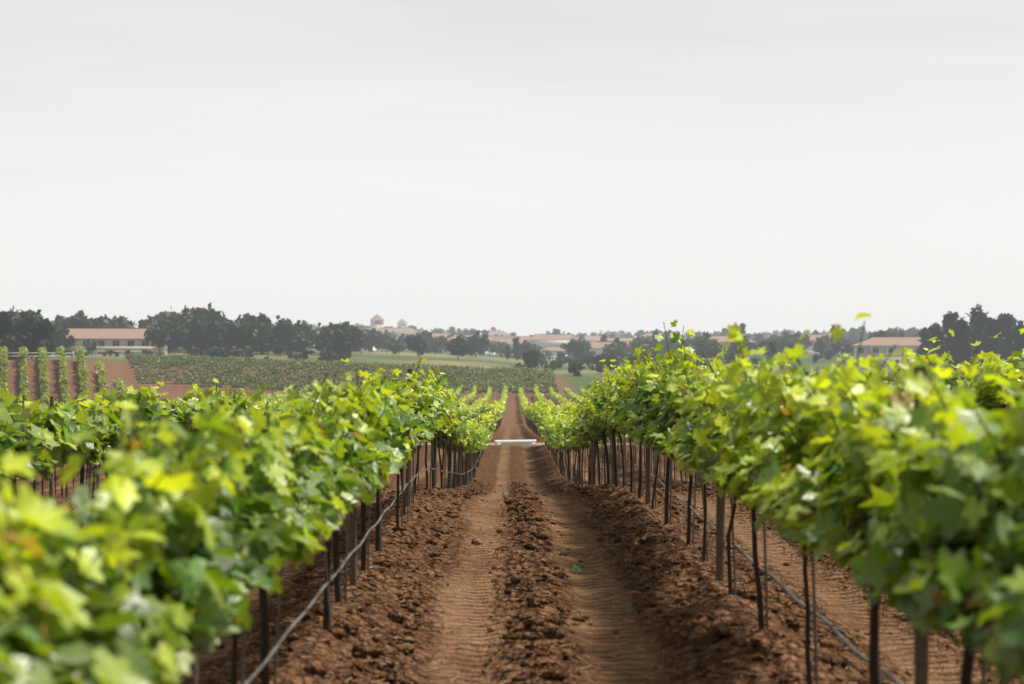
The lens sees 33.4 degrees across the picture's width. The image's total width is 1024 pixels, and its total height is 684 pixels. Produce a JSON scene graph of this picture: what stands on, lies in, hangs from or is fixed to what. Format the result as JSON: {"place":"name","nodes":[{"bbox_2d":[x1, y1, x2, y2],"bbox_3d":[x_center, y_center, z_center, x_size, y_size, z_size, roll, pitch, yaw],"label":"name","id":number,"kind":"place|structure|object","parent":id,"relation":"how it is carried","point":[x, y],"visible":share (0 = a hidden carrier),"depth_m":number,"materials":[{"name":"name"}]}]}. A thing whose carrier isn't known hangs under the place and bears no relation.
{"place":"outdoors","nodes":[
{"label":"outdoors","id":0,"kind":"place"},
{"bbox_2d":[0,358,462,683],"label":"vine row canes","id":1,"kind":"object","parent":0,"point":[123,527],"visible":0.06,"depth_m":4.99,"materials":[{"name":"green plant"}]},
{"bbox_2d":[470,408,496,441],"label":"vine leaves","id":2,"kind":"object","parent":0,"point":[489,420],"visible":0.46,"depth_m":60.57,"materials":[{"name":"green plant"}]},
{"bbox_2d":[0,347,1023,683],"bbox_3d":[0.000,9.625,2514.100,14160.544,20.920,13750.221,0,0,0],"label":"ground","id":3,"kind":"structure","parent":0,"point":[438,643],"depth_m":12.09,"materials":[{"name":"soil"}]},
{"bbox_2d":[0,305,57,359],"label":"trees","id":4,"kind":"object","parent":3,"relation":"on","point":[29,329],"depth_m":275.51,"materials":[{"name":"green plant"}]},
{"bbox_2d":[0,351,73,360],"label":"rail fence","id":5,"kind":"object","parent":3,"relation":"on","point":[56,356],"visible":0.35,"depth_m":240.02,"materials":[{"name":"white paint"}]},
{"bbox_2d":[0,396,95,498],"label":"vine wood","id":6,"kind":"object","parent":3,"relation":"on","point":[51,488],"visible":0.03,"depth_m":22.55,"materials":[{"name":"brown wood"}]},
{"bbox_2d":[19,460,106,495],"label":"grapevine trunks","id":7,"kind":"object","parent":3,"relation":"on","point":[73,479],"visible":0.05,"depth_m":43.03,"materials":[{"name":"brown wood"}]},
{"bbox_2d":[25,462,100,485],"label":"grapevine trunks","id":8,"kind":"object","parent":3,"relation":"on","point":[77,474],"visible":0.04,"depth_m":53.40,"materials":[{"name":"brown wood"}]},
{"bbox_2d":[0,346,136,405],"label":"vine leaves","id":9,"kind":"object","parent":3,"relation":"on","point":[117,384],"visible":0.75,"depth_m":223.37,"materials":[{"name":"green plant"}]},
{"bbox_2d":[41,463,98,497],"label":"grapevine trunks","id":10,"kind":"object","parent":3,"relation":"on","point":[97,483],"visible":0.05,"depth_m":34.69,"materials":[{"name":"brown wood"}]},
{"bbox_2d":[0,387,202,454],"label":"vine leaves","id":11,"kind":"object","parent":3,"relation":"on","point":[8,401],"visible":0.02,"depth_m":20.38,"materials":[{"name":"green plant"}]},
{"bbox_2d":[51,324,170,354],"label":"building","id":12,"kind":"structure","parent":3,"relation":"on","point":[122,340],"depth_m":353.56,"materials":[{"name":"paint"}]},
{"bbox_2d":[12,415,300,460],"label":"vine leaves","id":13,"kind":"object","parent":3,"relation":"on","point":[114,450],"depth_m":35.77,"materials":[{"name":"green plant"}]},
{"bbox_2d":[52,302,363,362],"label":"trees","id":14,"kind":"object","parent":3,"relation":"on","point":[197,329],"depth_m":368.30,"materials":[{"name":"green plant"}]},
{"bbox_2d":[0,378,424,528],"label":"vine row","id":15,"kind":"object","parent":3,"relation":"on","point":[47,443],"depth_m":13.84,"materials":[{"name":"green plant"}]},
{"bbox_2d":[0,356,489,683],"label":"vine row","id":16,"kind":"object","parent":3,"relation":"on","point":[121,594],"depth_m":4.72,"materials":[{"name":"green plant"}]},
{"bbox_2d":[245,451,481,683],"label":"irrigation hose","id":17,"kind":"object","parent":16,"relation":"attached to","point":[274,649],"visible":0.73,"depth_m":9.13,"materials":[{"name":"grey plastic"}]},
{"bbox_2d":[24,383,590,421],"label":"vine leaves","id":18,"kind":"object","parent":3,"relation":"on","point":[498,409],"visible":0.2,"depth_m":195.39,"materials":[{"name":"green plant"}]},
{"bbox_2d":[125,353,558,393],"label":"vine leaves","id":19,"kind":"object","parent":3,"relation":"on","point":[519,380],"visible":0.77,"depth_m":300.24,"materials":[{"name":"green plant"}]},
{"bbox_2d":[370,314,383,328],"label":"building","id":20,"kind":"structure","parent":3,"relation":"on","point":[376,321],"depth_m":914.54,"materials":[{"name":"paint"}]},
{"bbox_2d":[376,326,419,339],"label":"house","id":21,"kind":"structure","parent":3,"relation":"on","point":[404,330],"depth_m":788.51,"materials":[{"name":"paint"}]},
{"bbox_2d":[397,319,406,327],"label":"building","id":22,"kind":"structure","parent":3,"relation":"on","point":[401,323],"depth_m":1206.55,"materials":[{"name":"paint"}]},
{"bbox_2d":[403,331,454,338],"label":"house","id":23,"kind":"structure","parent":3,"relation":"on","point":[444,334],"depth_m":681.60,"materials":[{"name":"paint"}]},
{"bbox_2d":[444,332,496,354],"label":"house","id":24,"kind":"structure","parent":3,"relation":"on","point":[489,338],"depth_m":580.05,"materials":[{"name":"white paint"}]},
{"bbox_2d":[492,417,502,435],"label":"wood block row","id":25,"kind":"object","parent":3,"relation":"on","point":[497,426],"visible":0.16,"depth_m":133.55,"materials":[{"name":"brown wood"}]},
{"bbox_2d":[488,334,506,337],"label":"building","id":26,"kind":"structure","parent":3,"relation":"on","point":[498,336],"depth_m":709.26,"materials":[{"name":"paint"}]},
{"bbox_2d":[488,329,510,336],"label":"house","id":27,"kind":"structure","parent":3,"relation":"on","point":[492,333],"depth_m":913.40,"materials":[{"name":"paint"}]},
{"bbox_2d":[492,336,523,348],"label":"building","id":28,"kind":"structure","parent":3,"relation":"on","point":[509,341],"depth_m":612.79,"materials":[{"name":"paint"}]},
{"bbox_2d":[507,334,536,339],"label":"house","id":29,"kind":"structure","parent":3,"relation":"on","point":[524,337],"depth_m":716.29,"materials":[{"name":"paint"}]},
{"bbox_2d":[524,416,542,439],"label":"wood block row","id":30,"kind":"object","parent":3,"relation":"on","point":[531,425],"visible":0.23,"depth_m":117.13,"materials":[{"name":"brown wood"}]},
{"bbox_2d":[309,328,758,377],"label":"trees","id":31,"kind":"object","parent":3,"relation":"on","point":[423,342],"depth_m":453.46,"materials":[{"name":"green plant"}]},
{"bbox_2d":[539,346,565,360],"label":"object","id":32,"kind":"structure","parent":3,"relation":"on","point":[555,350],"depth_m":530.41,"materials":[{"name":"white paint"}]},
{"bbox_2d":[525,331,581,358],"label":"building","id":33,"kind":"structure","parent":3,"relation":"on","point":[543,341],"depth_m":570.57,"materials":[{"name":"white paint"}]},
{"bbox_2d":[178,484,945,683],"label":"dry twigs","id":34,"kind":"object","parent":3,"relation":"on","point":[649,528],"visible":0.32,"depth_m":11.75,"materials":[{"name":"wood"}]},
{"bbox_2d":[502,493,631,610],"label":"weeds","id":35,"kind":"object","parent":3,"relation":"on","point":[577,569],"visible":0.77,"depth_m":13.36,"materials":[{"name":"green plant"}]},
{"bbox_2d":[577,334,600,340],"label":"house","id":36,"kind":"structure","parent":3,"relation":"on","point":[593,338],"depth_m":830.34,"materials":[{"name":"white paint"}]},
{"bbox_2d":[589,341,612,343],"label":"building","id":37,"kind":"structure","parent":3,"relation":"on","point":[591,342],"depth_m":542.06,"materials":[{"name":"paint"}]},
{"bbox_2d":[590,342,612,356],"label":"building","id":38,"kind":"structure","parent":3,"relation":"on","point":[596,348],"depth_m":528.84,"materials":[{"name":"white paint"}]},
{"bbox_2d":[198,476,1023,683],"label":"soil clods","id":39,"kind":"object","parent":3,"relation":"on","point":[362,647],"visible":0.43,"depth_m":11.05,"materials":[{"name":"brown soil"}]},
{"bbox_2d":[599,335,636,340],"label":"building","id":40,"kind":"structure","parent":3,"relation":"on","point":[622,339],"depth_m":656.74,"materials":[{"name":"white paint"}]},
{"bbox_2d":[617,433,653,447],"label":"vine leaves","id":41,"kind":"object","parent":3,"relation":"on","point":[636,440],"visible":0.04,"depth_m":49.71,"materials":[{"name":"green plant"}]},
{"bbox_2d":[640,333,680,340],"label":"house","id":42,"kind":"structure","parent":3,"relation":"on","point":[649,334],"depth_m":773.11,"materials":[{"name":"paint"}]},
{"bbox_2d":[708,336,756,351],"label":"house","id":43,"kind":"structure","parent":3,"relation":"on","point":[721,340],"depth_m":529.65,"materials":[{"name":"paint"}]},
{"bbox_2d":[543,312,1023,683],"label":"vine row","id":44,"kind":"object","parent":3,"relation":"on","point":[921,568],"depth_m":6.18,"materials":[{"name":"green plant"}]},
{"bbox_2d":[554,449,902,683],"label":"irrigation hose","id":45,"kind":"object","parent":44,"relation":"attached to","point":[846,642],"visible":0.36,"depth_m":8.68,"materials":[{"name":"black plastic"}]},
{"bbox_2d":[578,321,1008,624],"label":"vine row canes","id":46,"kind":"object","parent":44,"relation":"attached to","point":[998,454],"visible":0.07,"depth_m":6.78,"materials":[{"name":"green plant"}]},
{"bbox_2d":[567,303,1023,379],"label":"trees","id":47,"kind":"object","parent":3,"relation":"on","point":[982,327],"depth_m":382.22,"materials":[{"name":"green plant"}]},
{"bbox_2d":[608,328,1023,482],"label":"vine row","id":48,"kind":"object","parent":3,"relation":"on","point":[990,398],"depth_m":13.66,"materials":[{"name":"green plant"}]},
{"bbox_2d":[802,331,839,353],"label":"building","id":49,"kind":"structure","parent":3,"relation":"on","point":[812,338],"depth_m":552.38,"materials":[{"name":"paint"}]},
{"bbox_2d":[851,337,929,365],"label":"house","id":50,"kind":"structure","parent":3,"relation":"on","point":[876,346],"depth_m":429.58,"materials":[{"name":"paint"}]},
{"bbox_3d":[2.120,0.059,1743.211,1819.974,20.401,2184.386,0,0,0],"label":"tree trunks on distant hills","id":51,"kind":"structure","parent":3,"relation":"on","visible":0},
{"bbox_2d":[50,320,1013,347],"bbox_3d":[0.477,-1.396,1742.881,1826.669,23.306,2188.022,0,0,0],"label":"trees","id":52,"kind":"object","parent":51,"relation":"on","point":[852,334],"visible":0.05,"depth_m":778.75,"materials":[{"name":"green plant"}]},
{"bbox_2d":[0,0,1023,335],"label":"sky","id":53,"kind":"structure","parent":0,"point":[522,167],"materials":[{"name":"white"}]},
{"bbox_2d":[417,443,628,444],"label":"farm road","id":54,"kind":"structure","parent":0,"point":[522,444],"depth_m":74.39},
{"bbox_2d":[495,440,536,444],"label":"irrigation pipe","id":55,"kind":"object","parent":54,"relation":"on","point":[510,442],"visible":0.98,"depth_m":74.05,"materials":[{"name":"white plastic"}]},
{"bbox_2d":[534,405,568,441],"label":"vine leaves","id":56,"kind":"object","parent":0,"point":[540,422],"visible":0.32,"depth_m":62.50,"materials":[{"name":"green plant"}]}
]}

